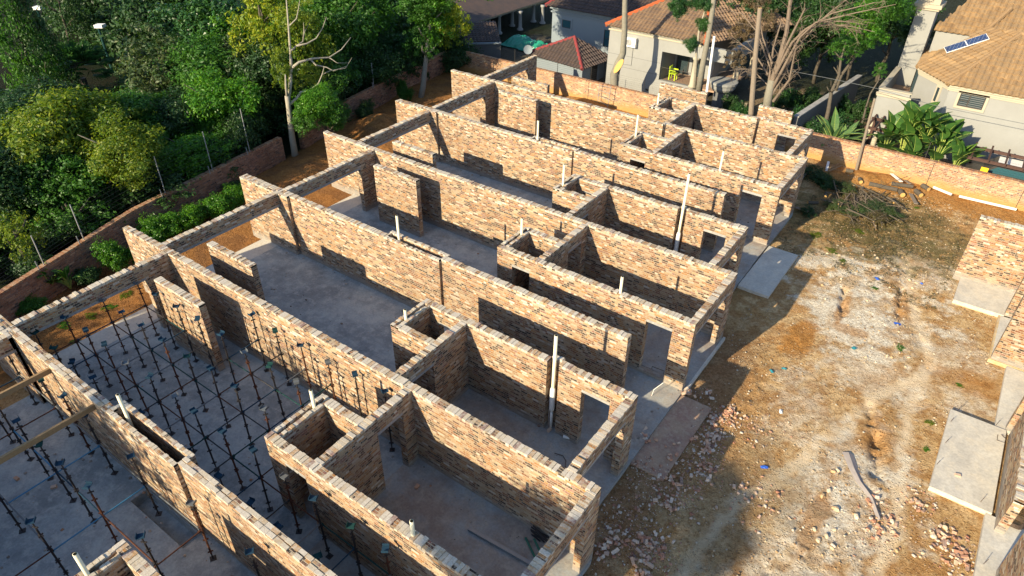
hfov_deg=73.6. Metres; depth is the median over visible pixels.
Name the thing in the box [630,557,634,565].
loose brick
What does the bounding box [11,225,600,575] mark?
brick house shell
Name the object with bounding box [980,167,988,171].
warning sign
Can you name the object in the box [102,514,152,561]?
scaffold ledger
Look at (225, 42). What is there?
leafy tree
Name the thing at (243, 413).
scaffold ledger
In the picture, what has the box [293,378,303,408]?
scaffold prop
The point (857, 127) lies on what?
garden shrub
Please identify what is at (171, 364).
scaffold ledger
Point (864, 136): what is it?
utility pole
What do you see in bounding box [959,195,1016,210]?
drain pipe
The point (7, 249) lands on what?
garden shrub
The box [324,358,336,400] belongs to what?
scaffold prop
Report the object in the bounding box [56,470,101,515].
scaffold ledger
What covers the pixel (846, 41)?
leafy tree
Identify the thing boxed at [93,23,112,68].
street lamp
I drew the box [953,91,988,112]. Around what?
window
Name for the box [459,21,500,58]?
shed
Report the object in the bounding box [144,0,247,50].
leafy tree
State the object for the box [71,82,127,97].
leafy tree
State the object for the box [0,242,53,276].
garden shrub
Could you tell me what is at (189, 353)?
scaffold ledger
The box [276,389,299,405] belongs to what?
scaffold ledger
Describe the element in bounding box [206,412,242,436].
scaffold ledger
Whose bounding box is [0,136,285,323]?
boundary wall
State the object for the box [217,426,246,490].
scaffold prop
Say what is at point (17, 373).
scaffold prop
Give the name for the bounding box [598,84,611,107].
step ladder
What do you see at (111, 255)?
garden shrub
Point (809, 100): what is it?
garden shrub
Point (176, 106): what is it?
leafy tree
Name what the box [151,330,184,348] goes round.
scaffold ledger
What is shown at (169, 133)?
leafy tree
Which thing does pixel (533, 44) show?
green cover
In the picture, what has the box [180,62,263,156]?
leafy tree
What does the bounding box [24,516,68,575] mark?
scaffold prop
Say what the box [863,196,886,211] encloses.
brush heap
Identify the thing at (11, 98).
leafy tree
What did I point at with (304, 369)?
scaffold ledger
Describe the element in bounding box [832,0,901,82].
leafy tree
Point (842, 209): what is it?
brush heap
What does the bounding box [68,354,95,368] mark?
scaffold ledger
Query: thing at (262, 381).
scaffold ledger
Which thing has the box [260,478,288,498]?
scaffold ledger
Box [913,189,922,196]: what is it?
log
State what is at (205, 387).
scaffold ledger
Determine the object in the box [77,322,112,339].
scaffold ledger
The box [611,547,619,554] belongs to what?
loose brick
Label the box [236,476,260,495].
scaffold ledger
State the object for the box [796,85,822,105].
garden shrub
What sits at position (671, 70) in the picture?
garden chair
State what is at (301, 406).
scaffold ledger
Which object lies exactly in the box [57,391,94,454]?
scaffold prop
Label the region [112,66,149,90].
garden shrub
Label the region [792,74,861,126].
plastered wall
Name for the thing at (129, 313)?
scaffold ledger
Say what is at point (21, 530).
scaffold prop
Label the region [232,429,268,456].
scaffold ledger
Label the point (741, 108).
garden shrub
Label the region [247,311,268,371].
scaffold prop
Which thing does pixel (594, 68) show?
doorway
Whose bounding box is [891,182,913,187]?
log
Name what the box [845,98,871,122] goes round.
garden shrub
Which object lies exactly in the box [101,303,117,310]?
weed
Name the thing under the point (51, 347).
scaffold prop
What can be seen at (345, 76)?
leafy tree
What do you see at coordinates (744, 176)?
brick house shell
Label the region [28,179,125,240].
leafy tree
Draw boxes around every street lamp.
[32,5,45,29]
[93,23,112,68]
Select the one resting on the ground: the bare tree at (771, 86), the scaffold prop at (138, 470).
the bare tree at (771, 86)
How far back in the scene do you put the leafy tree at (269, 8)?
45.34 m
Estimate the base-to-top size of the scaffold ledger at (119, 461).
0.090 m
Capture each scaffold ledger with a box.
[0,376,19,387]
[0,407,55,439]
[0,494,44,543]
[6,445,99,504]
[13,430,52,468]
[15,549,52,575]
[18,374,141,481]
[50,339,77,353]
[53,486,144,551]
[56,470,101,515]
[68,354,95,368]
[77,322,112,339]
[88,368,115,384]
[97,335,130,354]
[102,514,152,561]
[109,384,136,400]
[112,305,145,322]
[116,349,151,369]
[132,317,163,335]
[136,363,172,384]
[137,385,156,400]
[145,483,200,529]
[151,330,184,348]
[154,530,200,567]
[160,378,194,401]
[160,403,180,417]
[164,418,181,430]
[172,343,205,363]
[172,364,192,378]
[183,394,217,418]
[183,419,202,435]
[190,436,206,447]
[195,358,227,378]
[195,380,216,394]
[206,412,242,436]
[207,437,232,458]
[208,456,232,473]
[218,373,250,395]
[218,396,240,411]
[229,339,257,358]
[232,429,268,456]
[233,457,258,476]
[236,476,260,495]
[242,412,266,429]
[243,389,276,411]
[252,353,281,372]
[252,373,274,388]
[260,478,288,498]
[266,499,289,519]
[268,405,302,429]
[276,368,305,388]
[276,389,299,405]
[291,500,318,522]
[297,522,321,543]
[302,383,330,405]
[322,523,353,547]
[331,547,354,570]
[357,549,391,574]
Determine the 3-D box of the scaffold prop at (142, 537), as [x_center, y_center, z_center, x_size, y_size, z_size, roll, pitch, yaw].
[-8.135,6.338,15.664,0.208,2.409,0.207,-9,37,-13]
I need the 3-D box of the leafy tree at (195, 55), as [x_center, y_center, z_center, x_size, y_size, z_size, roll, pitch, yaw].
[-17.080,-11.372,38.183,5.006,5.414,5.673,-28,44,-34]
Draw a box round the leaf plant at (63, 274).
[32,262,79,288]
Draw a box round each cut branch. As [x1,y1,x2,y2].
[848,209,873,220]
[851,183,889,201]
[853,200,891,224]
[871,194,902,210]
[886,196,907,209]
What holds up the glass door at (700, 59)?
in the plaster house at (657, 35)
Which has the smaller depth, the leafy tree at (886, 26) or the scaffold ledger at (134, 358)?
the scaffold ledger at (134, 358)
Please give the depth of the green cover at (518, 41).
52.92 m
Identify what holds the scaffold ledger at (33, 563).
attached to the scaffold prop at (40, 535)
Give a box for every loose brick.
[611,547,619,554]
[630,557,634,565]
[942,539,946,548]
[953,549,963,554]
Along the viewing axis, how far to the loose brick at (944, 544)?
17.79 m
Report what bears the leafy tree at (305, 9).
on the ground
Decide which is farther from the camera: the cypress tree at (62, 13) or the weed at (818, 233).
the cypress tree at (62, 13)
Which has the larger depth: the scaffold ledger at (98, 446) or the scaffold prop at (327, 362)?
the scaffold prop at (327, 362)
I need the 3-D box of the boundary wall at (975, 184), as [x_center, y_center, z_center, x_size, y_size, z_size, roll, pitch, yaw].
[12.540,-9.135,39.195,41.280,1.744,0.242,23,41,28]
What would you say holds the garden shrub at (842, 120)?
on the ground
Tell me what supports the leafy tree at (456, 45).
on the ground
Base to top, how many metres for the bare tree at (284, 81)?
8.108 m
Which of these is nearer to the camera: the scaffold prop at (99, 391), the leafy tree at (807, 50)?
the scaffold prop at (99, 391)
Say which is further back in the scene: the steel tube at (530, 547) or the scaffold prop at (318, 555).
the steel tube at (530, 547)
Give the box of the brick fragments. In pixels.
[593,388,975,575]
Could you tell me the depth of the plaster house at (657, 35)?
43.50 m
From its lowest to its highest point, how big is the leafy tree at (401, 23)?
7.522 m
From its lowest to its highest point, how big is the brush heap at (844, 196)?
0.700 m
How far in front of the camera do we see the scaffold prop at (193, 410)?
18.56 m
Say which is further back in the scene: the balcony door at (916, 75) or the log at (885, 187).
the balcony door at (916, 75)
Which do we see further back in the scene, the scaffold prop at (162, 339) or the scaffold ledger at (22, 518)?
the scaffold prop at (162, 339)
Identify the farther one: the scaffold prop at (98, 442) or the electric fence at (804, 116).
the electric fence at (804, 116)
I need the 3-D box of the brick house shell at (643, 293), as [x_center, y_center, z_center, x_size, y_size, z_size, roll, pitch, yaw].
[-2.101,-1.749,26.625,20.270,3.700,5.268,23,41,28]
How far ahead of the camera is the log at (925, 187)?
34.09 m
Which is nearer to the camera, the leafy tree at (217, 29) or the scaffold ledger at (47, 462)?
the scaffold ledger at (47, 462)
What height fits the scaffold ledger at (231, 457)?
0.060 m
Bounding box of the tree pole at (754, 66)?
[748,8,761,114]
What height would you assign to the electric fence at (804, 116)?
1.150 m
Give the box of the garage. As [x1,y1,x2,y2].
[527,35,607,80]
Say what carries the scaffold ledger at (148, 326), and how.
attached to the scaffold prop at (127, 326)
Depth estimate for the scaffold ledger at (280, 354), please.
21.10 m
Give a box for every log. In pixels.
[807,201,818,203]
[868,182,897,191]
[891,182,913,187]
[897,189,904,196]
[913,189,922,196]
[920,183,930,190]
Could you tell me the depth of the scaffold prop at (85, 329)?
21.27 m
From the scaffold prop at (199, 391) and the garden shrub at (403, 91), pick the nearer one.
the scaffold prop at (199, 391)
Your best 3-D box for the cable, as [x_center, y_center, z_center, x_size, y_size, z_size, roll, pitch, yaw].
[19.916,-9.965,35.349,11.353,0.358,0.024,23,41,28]
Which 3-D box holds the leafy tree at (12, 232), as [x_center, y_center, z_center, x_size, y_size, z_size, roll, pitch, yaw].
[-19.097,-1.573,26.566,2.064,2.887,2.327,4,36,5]
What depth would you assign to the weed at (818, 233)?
30.52 m
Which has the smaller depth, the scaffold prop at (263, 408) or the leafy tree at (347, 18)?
the scaffold prop at (263, 408)
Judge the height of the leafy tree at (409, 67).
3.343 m
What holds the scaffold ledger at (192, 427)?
attached to the scaffold prop at (187, 432)
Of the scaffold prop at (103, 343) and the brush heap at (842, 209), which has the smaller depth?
the scaffold prop at (103, 343)
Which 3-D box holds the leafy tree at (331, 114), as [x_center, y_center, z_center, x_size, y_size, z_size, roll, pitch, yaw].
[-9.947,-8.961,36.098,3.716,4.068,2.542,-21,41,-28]
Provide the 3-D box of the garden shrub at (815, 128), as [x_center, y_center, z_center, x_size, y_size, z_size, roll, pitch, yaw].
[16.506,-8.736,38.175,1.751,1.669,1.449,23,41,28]
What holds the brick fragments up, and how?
on the ground
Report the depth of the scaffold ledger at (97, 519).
16.64 m
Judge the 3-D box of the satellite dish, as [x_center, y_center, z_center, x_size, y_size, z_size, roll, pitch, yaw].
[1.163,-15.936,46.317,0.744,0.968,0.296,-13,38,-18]
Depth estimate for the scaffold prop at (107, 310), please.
22.63 m
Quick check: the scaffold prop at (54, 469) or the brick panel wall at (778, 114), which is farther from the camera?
the brick panel wall at (778, 114)
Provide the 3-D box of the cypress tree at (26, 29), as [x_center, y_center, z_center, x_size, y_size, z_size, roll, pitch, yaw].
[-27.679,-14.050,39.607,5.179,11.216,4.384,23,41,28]
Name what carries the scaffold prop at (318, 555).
on the brick house shell at (333, 454)
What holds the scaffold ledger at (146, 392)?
attached to the scaffold prop at (150, 416)
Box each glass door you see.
[675,55,689,74]
[690,59,700,76]
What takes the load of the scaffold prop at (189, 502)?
on the brick house shell at (174, 474)
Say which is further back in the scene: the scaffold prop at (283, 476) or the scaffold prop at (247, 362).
the scaffold prop at (247, 362)
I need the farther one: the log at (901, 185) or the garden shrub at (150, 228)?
the log at (901, 185)
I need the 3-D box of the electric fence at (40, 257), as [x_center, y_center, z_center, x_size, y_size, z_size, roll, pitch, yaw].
[-13.712,-6.678,32.149,0.836,2.401,25.025,15,38,19]
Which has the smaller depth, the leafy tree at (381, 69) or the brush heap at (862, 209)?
the brush heap at (862, 209)
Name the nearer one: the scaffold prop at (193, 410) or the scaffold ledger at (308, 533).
the scaffold ledger at (308, 533)
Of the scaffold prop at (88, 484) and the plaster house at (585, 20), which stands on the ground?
the plaster house at (585, 20)
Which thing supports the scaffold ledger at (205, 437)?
attached to the scaffold prop
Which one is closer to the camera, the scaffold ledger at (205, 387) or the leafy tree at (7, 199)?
the scaffold ledger at (205, 387)
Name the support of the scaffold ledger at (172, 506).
attached to the scaffold prop at (138, 470)
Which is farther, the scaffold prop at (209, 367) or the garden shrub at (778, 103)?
the garden shrub at (778, 103)
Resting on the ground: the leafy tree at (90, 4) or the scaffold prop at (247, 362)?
the leafy tree at (90, 4)
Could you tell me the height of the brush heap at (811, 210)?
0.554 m
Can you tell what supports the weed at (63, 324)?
on the ground
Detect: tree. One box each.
[0,0,91,91]
[0,72,88,140]
[0,84,111,207]
[0,132,77,249]
[0,207,46,265]
[10,85,156,159]
[12,152,122,239]
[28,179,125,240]
[30,0,127,45]
[37,0,102,66]
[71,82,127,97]
[71,99,196,211]
[72,0,155,68]
[76,176,145,222]
[101,82,170,126]
[107,17,200,103]
[112,0,230,65]
[121,110,196,145]
[128,168,190,204]
[135,83,213,154]
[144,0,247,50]
[147,29,250,104]
[161,129,242,182]
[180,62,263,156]
[197,5,264,46]
[203,24,267,110]
[219,104,271,154]
[224,0,304,110]
[251,0,299,31]
[253,69,306,109]
[257,0,348,111]
[269,0,351,156]
[274,42,360,122]
[278,0,334,48]
[288,80,351,137]
[293,0,400,97]
[331,44,367,96]
[342,40,404,93]
[356,0,434,57]
[372,28,433,70]
[390,1,458,54]
[391,42,432,79]
[392,0,493,97]
[422,0,482,72]
[608,0,627,85]
[667,0,719,90]
[720,0,895,106]
[723,0,786,44]
[766,0,810,56]
[771,0,827,82]
[791,0,866,83]
[825,30,863,120]
[830,0,920,90]
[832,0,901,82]
[858,62,886,134]
[874,0,946,81]
[894,14,943,68]
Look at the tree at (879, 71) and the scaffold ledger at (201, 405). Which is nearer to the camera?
the scaffold ledger at (201, 405)
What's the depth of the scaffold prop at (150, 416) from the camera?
20.25 m
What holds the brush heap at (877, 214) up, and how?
on the ground
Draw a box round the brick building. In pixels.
[928,214,1023,575]
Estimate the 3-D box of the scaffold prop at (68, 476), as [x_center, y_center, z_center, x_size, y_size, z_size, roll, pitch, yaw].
[-10.966,5.152,17.283,0.208,2.409,0.207,-9,37,-13]
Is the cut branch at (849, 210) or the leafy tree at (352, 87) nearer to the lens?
the cut branch at (849, 210)
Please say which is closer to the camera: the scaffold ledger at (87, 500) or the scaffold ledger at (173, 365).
the scaffold ledger at (87, 500)
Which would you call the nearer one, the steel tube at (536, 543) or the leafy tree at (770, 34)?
the steel tube at (536, 543)
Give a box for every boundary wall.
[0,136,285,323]
[297,50,451,148]
[452,51,1023,210]
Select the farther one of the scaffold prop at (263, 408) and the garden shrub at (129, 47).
the garden shrub at (129, 47)
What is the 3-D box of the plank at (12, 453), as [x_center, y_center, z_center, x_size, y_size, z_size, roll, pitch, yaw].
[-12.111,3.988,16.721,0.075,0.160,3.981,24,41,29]
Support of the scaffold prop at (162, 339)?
on the brick house shell at (333, 454)
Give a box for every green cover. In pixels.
[501,34,531,49]
[518,40,546,50]
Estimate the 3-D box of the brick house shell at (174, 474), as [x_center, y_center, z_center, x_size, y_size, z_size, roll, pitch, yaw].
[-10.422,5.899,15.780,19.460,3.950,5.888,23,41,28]
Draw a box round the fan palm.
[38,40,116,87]
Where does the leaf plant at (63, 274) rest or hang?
on the ground
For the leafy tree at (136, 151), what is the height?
5.344 m
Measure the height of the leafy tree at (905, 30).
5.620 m
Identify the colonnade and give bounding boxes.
[439,0,547,35]
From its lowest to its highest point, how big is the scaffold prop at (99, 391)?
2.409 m
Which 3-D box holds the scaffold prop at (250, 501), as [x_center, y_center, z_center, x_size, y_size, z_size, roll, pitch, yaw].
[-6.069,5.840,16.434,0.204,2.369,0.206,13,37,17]
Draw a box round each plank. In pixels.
[0,367,51,399]
[0,404,95,463]
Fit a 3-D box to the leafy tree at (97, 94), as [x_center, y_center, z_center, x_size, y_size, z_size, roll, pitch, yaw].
[-20.242,-7.297,32.646,5.281,5.134,5.376,12,37,15]
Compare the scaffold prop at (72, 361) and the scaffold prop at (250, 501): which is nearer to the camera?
the scaffold prop at (250, 501)
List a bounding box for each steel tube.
[525,537,534,556]
[533,538,539,550]
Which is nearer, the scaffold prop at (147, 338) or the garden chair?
the scaffold prop at (147, 338)
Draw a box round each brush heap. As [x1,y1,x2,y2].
[798,203,816,217]
[804,163,828,181]
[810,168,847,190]
[820,198,850,214]
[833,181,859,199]
[837,190,863,202]
[846,201,876,216]
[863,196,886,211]
[866,210,891,223]
[881,203,904,219]
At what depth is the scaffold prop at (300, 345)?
20.66 m
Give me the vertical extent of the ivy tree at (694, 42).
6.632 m
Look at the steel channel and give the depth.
17.40 m
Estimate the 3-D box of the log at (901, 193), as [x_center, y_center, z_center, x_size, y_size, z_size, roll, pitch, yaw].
[19.163,-4.676,33.674,0.260,0.247,0.450,6,36,7]
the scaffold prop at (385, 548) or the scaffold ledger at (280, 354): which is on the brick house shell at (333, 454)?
the scaffold prop at (385, 548)
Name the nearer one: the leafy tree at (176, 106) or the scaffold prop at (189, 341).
the scaffold prop at (189, 341)
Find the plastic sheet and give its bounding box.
[842,452,880,519]
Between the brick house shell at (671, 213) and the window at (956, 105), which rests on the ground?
the brick house shell at (671, 213)
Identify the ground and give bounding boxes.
[0,0,1023,575]
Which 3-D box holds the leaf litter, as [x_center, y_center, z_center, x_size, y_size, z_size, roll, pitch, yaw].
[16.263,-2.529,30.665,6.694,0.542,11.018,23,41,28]
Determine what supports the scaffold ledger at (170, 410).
attached to the scaffold prop at (150, 376)
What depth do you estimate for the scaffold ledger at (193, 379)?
20.10 m
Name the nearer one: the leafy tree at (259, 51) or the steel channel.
the steel channel
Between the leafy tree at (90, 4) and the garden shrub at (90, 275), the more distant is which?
the leafy tree at (90, 4)
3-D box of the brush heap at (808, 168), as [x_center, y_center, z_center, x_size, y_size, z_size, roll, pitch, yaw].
[15.545,-6.079,35.356,1.877,0.808,1.344,-22,41,-28]
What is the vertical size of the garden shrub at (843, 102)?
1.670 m
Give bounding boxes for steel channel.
[468,527,530,565]
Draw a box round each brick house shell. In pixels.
[0,315,336,575]
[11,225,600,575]
[161,174,711,505]
[283,130,737,424]
[358,99,797,298]
[431,69,807,265]
[483,55,813,179]
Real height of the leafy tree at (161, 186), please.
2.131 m
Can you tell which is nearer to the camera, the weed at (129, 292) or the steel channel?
the steel channel
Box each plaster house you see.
[545,0,656,61]
[605,0,792,108]
[865,0,1023,163]
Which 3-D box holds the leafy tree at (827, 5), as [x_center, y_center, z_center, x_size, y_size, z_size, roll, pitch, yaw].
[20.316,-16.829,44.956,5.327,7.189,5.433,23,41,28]
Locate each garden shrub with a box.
[0,216,37,259]
[0,230,30,268]
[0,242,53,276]
[6,36,65,73]
[14,293,48,316]
[19,186,94,241]
[27,217,75,252]
[71,265,102,286]
[90,235,134,271]
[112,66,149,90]
[114,32,151,63]
[135,211,181,242]
[152,209,192,234]
[177,201,208,226]
[192,191,229,218]
[217,182,244,211]
[219,178,240,189]
[242,104,288,135]
[261,98,301,121]
[354,97,375,118]
[394,74,414,100]
[721,91,748,109]
[731,100,748,114]
[762,93,787,108]
[780,87,802,109]
[791,102,812,123]
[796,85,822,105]
[803,116,824,133]
[805,90,834,107]
[820,109,854,126]
[837,92,850,113]
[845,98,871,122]
[846,119,864,141]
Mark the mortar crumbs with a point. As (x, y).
(250, 425)
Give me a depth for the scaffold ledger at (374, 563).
15.65 m
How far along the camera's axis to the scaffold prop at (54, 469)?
17.73 m
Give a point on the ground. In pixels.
(850, 418)
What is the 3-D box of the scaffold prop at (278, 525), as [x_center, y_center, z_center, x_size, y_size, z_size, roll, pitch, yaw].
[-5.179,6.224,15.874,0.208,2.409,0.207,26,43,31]
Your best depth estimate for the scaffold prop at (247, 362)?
20.68 m
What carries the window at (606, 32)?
in the plaster house at (585, 20)
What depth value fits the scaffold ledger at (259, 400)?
19.77 m
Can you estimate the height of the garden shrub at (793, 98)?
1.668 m
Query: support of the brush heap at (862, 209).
on the ground
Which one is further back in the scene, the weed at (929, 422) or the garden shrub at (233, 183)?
the garden shrub at (233, 183)
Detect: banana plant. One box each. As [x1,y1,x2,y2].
[817,106,870,146]
[872,100,986,165]
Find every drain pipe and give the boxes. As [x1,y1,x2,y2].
[933,186,951,195]
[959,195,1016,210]
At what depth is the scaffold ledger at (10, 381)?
20.57 m
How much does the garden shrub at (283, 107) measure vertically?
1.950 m
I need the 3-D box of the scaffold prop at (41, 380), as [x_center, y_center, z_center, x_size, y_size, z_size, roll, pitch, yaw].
[-13.130,3.447,19.713,0.188,2.326,0.213,-17,40,-22]
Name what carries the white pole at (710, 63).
on the boundary wall at (975, 184)
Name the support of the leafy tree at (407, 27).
on the ground
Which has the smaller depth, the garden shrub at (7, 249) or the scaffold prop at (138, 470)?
the scaffold prop at (138, 470)
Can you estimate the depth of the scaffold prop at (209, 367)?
19.92 m
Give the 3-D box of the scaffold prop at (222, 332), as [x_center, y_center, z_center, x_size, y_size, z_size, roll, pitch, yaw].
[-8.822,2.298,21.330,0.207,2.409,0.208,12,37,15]
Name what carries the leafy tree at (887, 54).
on the ground
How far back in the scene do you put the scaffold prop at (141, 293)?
23.43 m
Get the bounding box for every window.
[560,17,572,30]
[601,27,609,48]
[931,84,942,102]
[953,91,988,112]
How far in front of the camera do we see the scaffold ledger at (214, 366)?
20.93 m
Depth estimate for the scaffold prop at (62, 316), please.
21.85 m
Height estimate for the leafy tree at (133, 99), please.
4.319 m
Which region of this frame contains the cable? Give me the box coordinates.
[788,70,1023,123]
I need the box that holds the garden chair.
[668,65,678,80]
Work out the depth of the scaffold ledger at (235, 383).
20.33 m
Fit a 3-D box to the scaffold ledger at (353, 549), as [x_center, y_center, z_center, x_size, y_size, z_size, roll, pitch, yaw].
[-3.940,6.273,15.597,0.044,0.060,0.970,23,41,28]
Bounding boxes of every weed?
[57,321,70,329]
[83,312,97,319]
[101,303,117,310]
[119,290,133,299]
[811,232,821,239]
[826,247,836,253]
[896,343,902,350]
[924,419,935,425]
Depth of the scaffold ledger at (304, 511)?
16.75 m
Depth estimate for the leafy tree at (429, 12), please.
42.50 m
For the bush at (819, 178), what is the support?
on the ground
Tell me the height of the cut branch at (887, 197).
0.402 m
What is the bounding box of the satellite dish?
[524,45,531,55]
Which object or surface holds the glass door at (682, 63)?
in the plaster house at (657, 35)
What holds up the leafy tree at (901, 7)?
on the ground
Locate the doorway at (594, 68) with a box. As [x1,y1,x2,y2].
[590,64,597,80]
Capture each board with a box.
[890,173,902,181]
[909,193,917,203]
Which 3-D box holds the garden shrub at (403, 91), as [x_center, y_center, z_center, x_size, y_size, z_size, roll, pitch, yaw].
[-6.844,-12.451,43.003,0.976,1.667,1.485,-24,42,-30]
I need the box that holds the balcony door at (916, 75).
[909,70,918,96]
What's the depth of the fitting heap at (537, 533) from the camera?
17.59 m
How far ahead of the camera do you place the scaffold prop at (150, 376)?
19.61 m
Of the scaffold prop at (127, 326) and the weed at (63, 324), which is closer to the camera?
the scaffold prop at (127, 326)
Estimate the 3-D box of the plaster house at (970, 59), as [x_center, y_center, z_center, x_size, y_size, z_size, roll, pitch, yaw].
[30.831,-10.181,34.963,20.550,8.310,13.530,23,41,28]
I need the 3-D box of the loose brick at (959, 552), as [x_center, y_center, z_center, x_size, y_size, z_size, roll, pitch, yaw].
[11.500,6.811,17.630,0.262,0.070,0.093,15,59,0]
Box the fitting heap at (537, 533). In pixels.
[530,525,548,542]
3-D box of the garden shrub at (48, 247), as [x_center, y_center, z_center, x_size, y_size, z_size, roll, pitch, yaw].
[-19.300,-2.205,28.637,2.240,1.397,1.622,-25,43,-31]
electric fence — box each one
[2,63,373,288]
[468,41,1023,178]
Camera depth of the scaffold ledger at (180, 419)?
19.00 m
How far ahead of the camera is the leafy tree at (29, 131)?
29.17 m
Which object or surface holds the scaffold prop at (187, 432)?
on the brick house shell at (333, 454)
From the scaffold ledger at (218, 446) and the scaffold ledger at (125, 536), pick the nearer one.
the scaffold ledger at (125, 536)
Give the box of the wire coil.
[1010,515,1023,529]
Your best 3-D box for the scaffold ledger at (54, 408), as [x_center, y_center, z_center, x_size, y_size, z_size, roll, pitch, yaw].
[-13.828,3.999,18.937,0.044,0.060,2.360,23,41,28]
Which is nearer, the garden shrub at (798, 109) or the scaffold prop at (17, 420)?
the scaffold prop at (17, 420)
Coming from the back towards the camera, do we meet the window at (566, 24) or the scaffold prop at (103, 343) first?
the window at (566, 24)
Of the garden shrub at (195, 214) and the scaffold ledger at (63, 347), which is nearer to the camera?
the scaffold ledger at (63, 347)
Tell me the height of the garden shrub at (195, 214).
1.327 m
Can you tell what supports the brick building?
on the ground
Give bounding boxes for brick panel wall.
[659,82,707,111]
[753,104,793,151]
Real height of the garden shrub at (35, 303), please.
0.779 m
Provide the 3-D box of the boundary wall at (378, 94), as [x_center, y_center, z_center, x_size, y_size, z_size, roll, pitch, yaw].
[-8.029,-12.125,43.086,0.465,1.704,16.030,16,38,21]
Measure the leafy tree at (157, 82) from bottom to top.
6.147 m
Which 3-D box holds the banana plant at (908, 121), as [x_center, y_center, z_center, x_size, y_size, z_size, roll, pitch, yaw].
[21.262,-7.624,34.870,5.266,3.487,3.277,23,41,28]
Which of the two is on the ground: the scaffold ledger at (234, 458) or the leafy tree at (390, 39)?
the leafy tree at (390, 39)
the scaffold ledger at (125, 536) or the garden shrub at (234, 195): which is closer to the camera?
the scaffold ledger at (125, 536)
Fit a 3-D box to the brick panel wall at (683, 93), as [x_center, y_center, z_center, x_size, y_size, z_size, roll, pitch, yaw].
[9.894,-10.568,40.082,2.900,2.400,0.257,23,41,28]
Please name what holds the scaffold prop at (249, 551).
on the brick house shell at (174, 474)
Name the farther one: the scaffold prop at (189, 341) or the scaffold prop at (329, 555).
the scaffold prop at (189, 341)
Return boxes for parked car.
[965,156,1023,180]
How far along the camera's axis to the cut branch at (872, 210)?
31.50 m
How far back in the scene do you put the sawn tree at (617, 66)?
41.14 m
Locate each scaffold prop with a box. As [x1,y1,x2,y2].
[0,407,34,461]
[0,420,15,443]
[0,497,25,533]
[8,356,38,405]
[11,415,53,480]
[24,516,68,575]
[30,329,43,349]
[34,440,76,502]
[38,378,73,436]
[49,344,62,363]
[54,458,97,523]
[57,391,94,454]
[60,314,93,373]
[68,358,80,377]
[81,481,120,543]
[82,327,112,387]
[82,414,117,475]
[87,372,101,394]
[98,298,127,354]
[101,340,132,401]
[117,308,146,367]
[121,359,153,418]
[126,450,161,516]
[133,281,159,335]
[135,530,164,575]
[136,321,164,381]
[145,372,174,435]
[151,291,178,349]
[158,336,186,395]
[170,391,196,453]
[172,303,198,362]
[183,353,208,411]
[186,498,216,561]
[189,407,219,471]
[194,315,218,376]
[206,364,230,428]
[214,471,224,485]
[216,330,240,391]
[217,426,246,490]
[230,382,254,446]
[240,347,263,406]
[244,496,254,508]
[244,545,261,575]
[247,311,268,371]
[248,445,272,511]
[259,404,270,432]
[265,362,286,421]
[272,327,291,385]
[273,521,282,529]
[279,471,301,533]
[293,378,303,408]
[297,342,314,398]
[308,494,333,559]
[312,550,322,561]
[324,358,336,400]
[346,521,362,575]
[351,370,362,416]
[380,388,394,451]
[381,543,392,575]
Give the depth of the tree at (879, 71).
36.36 m
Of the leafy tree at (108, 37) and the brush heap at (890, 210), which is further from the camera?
the leafy tree at (108, 37)
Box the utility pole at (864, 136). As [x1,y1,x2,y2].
[855,98,875,169]
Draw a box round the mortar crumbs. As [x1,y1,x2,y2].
[0,165,783,575]
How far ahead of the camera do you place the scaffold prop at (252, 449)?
17.52 m
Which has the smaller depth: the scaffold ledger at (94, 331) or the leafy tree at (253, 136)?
the scaffold ledger at (94, 331)
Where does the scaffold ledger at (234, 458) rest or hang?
attached to the scaffold prop at (252, 449)
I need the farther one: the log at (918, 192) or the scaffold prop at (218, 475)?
the log at (918, 192)
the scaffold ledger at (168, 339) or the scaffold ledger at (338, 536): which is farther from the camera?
the scaffold ledger at (168, 339)
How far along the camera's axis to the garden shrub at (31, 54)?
46.99 m
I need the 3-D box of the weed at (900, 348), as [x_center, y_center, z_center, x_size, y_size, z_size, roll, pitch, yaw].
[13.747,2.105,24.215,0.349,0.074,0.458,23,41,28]
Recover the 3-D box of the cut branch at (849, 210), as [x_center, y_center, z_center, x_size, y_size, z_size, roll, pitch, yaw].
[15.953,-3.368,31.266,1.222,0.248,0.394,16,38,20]
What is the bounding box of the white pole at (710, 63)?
[706,36,715,91]
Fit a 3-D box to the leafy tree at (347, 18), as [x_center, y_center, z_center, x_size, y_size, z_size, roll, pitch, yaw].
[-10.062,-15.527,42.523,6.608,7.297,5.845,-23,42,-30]
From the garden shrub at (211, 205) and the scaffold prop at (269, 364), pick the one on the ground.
the garden shrub at (211, 205)
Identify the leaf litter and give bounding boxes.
[779,172,970,309]
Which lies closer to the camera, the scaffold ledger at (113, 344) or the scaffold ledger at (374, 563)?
the scaffold ledger at (374, 563)
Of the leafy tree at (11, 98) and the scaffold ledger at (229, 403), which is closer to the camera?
the scaffold ledger at (229, 403)
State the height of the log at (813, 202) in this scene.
0.152 m

